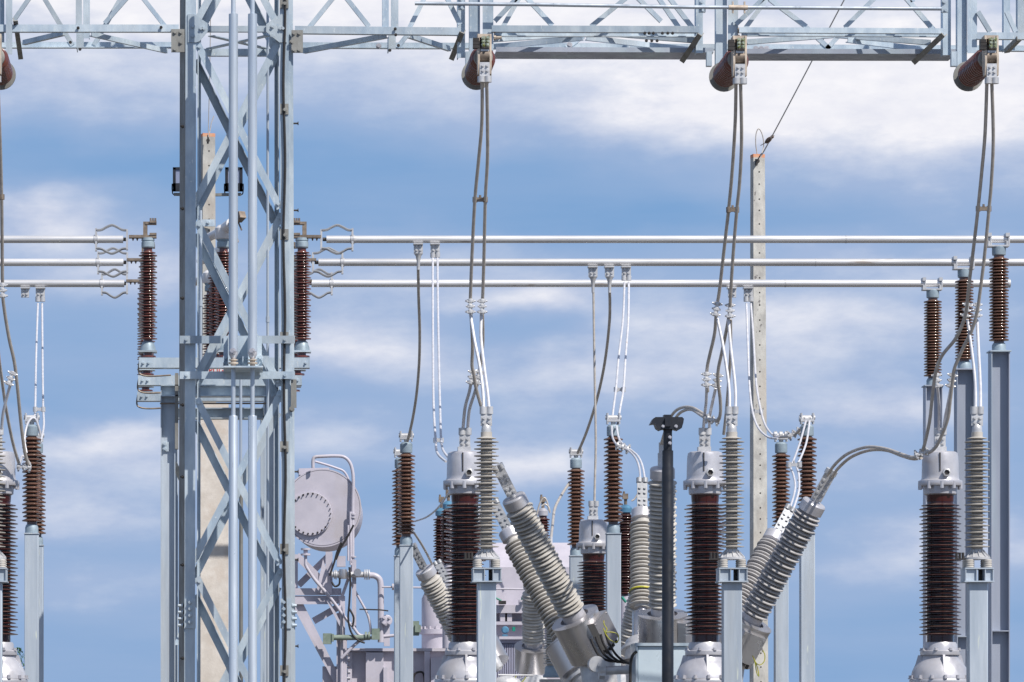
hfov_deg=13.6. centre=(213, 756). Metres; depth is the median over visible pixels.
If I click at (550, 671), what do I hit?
surge arrester
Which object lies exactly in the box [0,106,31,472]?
jumper cable
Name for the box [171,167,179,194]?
floodlight
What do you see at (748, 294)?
cable drop
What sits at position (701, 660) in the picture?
instrument transformer
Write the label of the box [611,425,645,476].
bushing cable
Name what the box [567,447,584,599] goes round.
post insulator
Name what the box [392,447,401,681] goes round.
post insulator
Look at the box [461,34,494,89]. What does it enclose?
insulator
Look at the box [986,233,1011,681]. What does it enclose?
bus support
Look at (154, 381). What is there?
disconnector
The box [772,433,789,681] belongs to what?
post insulator
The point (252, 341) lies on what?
operating pipe
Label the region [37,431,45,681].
post insulator
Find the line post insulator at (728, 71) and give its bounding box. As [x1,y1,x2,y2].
[709,36,748,91]
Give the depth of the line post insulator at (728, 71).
42.77 m
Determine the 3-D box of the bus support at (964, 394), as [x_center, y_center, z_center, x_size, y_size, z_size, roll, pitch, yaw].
[10.011,-2.487,56.930,0.288,8.375,0.280,0,0,0]
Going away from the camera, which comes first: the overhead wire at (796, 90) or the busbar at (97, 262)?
the busbar at (97, 262)
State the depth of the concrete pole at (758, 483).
65.92 m
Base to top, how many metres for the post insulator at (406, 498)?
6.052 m
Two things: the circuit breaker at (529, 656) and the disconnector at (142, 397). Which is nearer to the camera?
the disconnector at (142, 397)
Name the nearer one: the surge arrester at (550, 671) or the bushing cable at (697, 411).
the bushing cable at (697, 411)
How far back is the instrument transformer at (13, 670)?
45.27 m
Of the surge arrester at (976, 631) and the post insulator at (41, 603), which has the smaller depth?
the surge arrester at (976, 631)
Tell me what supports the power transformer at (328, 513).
on the ground
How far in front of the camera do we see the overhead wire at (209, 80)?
65.71 m
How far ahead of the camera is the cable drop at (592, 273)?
56.94 m
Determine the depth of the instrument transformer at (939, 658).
45.25 m
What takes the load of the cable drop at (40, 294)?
hanging from the busbar at (101, 283)
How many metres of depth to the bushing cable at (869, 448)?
46.32 m
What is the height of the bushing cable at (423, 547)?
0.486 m
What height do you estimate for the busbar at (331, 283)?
0.418 m
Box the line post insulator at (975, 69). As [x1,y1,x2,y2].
[953,35,998,90]
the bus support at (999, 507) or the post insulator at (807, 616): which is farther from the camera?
the bus support at (999, 507)
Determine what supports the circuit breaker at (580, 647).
on the ground
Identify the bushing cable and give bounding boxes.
[19,417,41,462]
[411,530,433,564]
[415,492,448,521]
[550,483,569,536]
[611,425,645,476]
[660,405,710,444]
[773,417,812,440]
[786,420,810,506]
[826,445,922,478]
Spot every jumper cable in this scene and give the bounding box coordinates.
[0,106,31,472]
[461,83,489,427]
[701,84,742,434]
[914,84,994,459]
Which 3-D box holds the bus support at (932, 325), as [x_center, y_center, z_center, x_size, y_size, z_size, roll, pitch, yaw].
[10.018,-2.488,59.460,0.288,8.375,0.280,0,0,0]
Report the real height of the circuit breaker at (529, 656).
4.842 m
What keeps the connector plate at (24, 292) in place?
attached to the busbar at (101, 283)
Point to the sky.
(385, 144)
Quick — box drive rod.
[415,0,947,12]
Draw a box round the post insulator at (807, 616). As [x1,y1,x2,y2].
[797,413,816,681]
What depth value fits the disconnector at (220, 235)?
54.33 m
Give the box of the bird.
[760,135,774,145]
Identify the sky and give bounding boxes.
[0,0,1023,681]
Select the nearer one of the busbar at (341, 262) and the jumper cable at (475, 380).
the jumper cable at (475, 380)
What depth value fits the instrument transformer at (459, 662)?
45.25 m
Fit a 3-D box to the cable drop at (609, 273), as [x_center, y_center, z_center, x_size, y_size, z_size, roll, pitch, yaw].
[5.252,-5.395,58.337,0.201,2.301,2.959,0,0,-3]
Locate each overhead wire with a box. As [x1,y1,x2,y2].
[208,20,210,136]
[759,0,844,159]
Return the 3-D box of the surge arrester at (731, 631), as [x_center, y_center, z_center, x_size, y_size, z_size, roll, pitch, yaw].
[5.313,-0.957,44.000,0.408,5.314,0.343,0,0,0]
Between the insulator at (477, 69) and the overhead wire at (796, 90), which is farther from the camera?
the overhead wire at (796, 90)
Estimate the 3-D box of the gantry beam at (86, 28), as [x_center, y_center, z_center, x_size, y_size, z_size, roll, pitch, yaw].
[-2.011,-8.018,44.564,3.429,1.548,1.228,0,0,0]
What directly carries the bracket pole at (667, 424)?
on the ground
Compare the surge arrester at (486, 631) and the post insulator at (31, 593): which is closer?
the surge arrester at (486, 631)
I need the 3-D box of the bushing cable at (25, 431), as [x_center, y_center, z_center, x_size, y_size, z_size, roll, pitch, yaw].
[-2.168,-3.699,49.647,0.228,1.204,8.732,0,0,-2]
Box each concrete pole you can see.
[174,116,240,681]
[750,128,767,681]
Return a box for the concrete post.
[201,404,228,681]
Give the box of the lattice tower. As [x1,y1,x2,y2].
[178,0,298,681]
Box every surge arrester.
[0,438,8,681]
[464,406,501,681]
[539,623,561,681]
[709,406,748,681]
[955,406,994,681]
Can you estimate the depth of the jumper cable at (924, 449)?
44.09 m
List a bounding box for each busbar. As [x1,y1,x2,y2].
[0,247,127,277]
[0,268,127,298]
[4,224,127,254]
[309,268,1010,298]
[312,247,1023,277]
[320,224,1023,254]
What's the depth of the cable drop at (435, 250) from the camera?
50.62 m
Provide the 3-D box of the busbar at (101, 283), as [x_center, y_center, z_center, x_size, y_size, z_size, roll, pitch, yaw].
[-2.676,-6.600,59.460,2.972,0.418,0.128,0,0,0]
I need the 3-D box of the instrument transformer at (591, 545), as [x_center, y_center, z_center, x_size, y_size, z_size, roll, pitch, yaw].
[5.080,-0.821,57.000,0.668,5.202,0.681,0,0,0]
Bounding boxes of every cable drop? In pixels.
[33,287,44,442]
[406,243,422,441]
[430,243,447,462]
[576,266,613,453]
[587,266,597,500]
[612,266,630,424]
[743,287,778,439]
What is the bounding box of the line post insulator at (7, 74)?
[0,34,15,89]
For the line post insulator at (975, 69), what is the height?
0.490 m
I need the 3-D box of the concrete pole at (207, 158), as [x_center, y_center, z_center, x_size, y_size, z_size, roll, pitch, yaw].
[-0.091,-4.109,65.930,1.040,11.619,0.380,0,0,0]
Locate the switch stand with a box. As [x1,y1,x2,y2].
[160,373,274,681]
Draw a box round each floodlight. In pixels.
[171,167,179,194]
[224,167,243,194]
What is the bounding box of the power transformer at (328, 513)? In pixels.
[295,454,636,681]
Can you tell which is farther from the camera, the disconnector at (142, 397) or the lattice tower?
the disconnector at (142, 397)
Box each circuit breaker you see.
[413,543,634,681]
[492,442,837,681]
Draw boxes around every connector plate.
[21,287,29,297]
[727,287,736,297]
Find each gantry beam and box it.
[0,0,184,59]
[289,0,1023,66]
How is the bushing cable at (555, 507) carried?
attached to the post insulator at (575, 511)
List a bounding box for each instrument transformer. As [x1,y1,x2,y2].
[0,428,28,681]
[433,428,496,681]
[576,501,607,610]
[674,428,725,681]
[908,428,965,681]
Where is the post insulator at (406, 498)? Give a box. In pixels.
[397,431,414,681]
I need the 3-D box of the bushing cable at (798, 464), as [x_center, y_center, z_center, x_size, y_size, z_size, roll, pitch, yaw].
[7.151,-3.570,52.408,0.195,1.374,3.087,0,0,11]
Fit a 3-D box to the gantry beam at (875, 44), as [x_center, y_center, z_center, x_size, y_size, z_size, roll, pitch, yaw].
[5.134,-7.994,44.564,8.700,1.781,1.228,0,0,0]
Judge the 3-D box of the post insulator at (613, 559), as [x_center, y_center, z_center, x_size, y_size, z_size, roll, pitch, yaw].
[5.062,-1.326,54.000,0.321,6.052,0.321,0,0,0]
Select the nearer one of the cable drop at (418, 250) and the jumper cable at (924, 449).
the jumper cable at (924, 449)
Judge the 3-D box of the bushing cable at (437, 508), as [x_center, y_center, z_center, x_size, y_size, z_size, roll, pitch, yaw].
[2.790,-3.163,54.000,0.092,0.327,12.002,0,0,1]
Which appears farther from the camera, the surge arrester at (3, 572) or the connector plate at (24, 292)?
the connector plate at (24, 292)
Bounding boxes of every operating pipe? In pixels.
[228,0,237,681]
[248,0,256,681]
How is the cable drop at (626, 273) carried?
hanging from the busbar at (341, 262)
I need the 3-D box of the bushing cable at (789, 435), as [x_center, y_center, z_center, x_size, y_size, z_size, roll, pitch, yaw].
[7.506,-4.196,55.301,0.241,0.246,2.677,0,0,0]
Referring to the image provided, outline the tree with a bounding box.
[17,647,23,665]
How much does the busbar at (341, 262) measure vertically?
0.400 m
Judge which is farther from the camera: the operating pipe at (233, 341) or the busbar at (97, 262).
the busbar at (97, 262)
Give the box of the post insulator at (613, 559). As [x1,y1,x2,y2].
[604,413,622,681]
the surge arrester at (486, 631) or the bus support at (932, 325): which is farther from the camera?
the bus support at (932, 325)
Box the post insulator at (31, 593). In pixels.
[22,413,40,681]
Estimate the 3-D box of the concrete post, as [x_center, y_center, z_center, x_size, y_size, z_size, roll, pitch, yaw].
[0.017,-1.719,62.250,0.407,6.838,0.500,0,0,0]
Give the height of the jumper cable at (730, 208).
3.379 m
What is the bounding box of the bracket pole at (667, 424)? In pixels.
[649,415,683,681]
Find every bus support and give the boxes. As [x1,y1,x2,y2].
[921,277,943,644]
[952,256,974,665]
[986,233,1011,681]
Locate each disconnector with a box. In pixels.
[126,270,311,408]
[127,240,315,393]
[129,211,320,376]
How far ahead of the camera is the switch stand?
54.89 m
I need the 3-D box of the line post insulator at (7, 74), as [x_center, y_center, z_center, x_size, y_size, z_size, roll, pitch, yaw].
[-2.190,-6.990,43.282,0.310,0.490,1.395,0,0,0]
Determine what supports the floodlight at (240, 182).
attached to the concrete pole at (207, 158)
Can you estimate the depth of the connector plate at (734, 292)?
59.44 m
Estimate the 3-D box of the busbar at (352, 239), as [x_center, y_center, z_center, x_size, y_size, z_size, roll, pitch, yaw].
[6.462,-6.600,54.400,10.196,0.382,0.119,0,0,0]

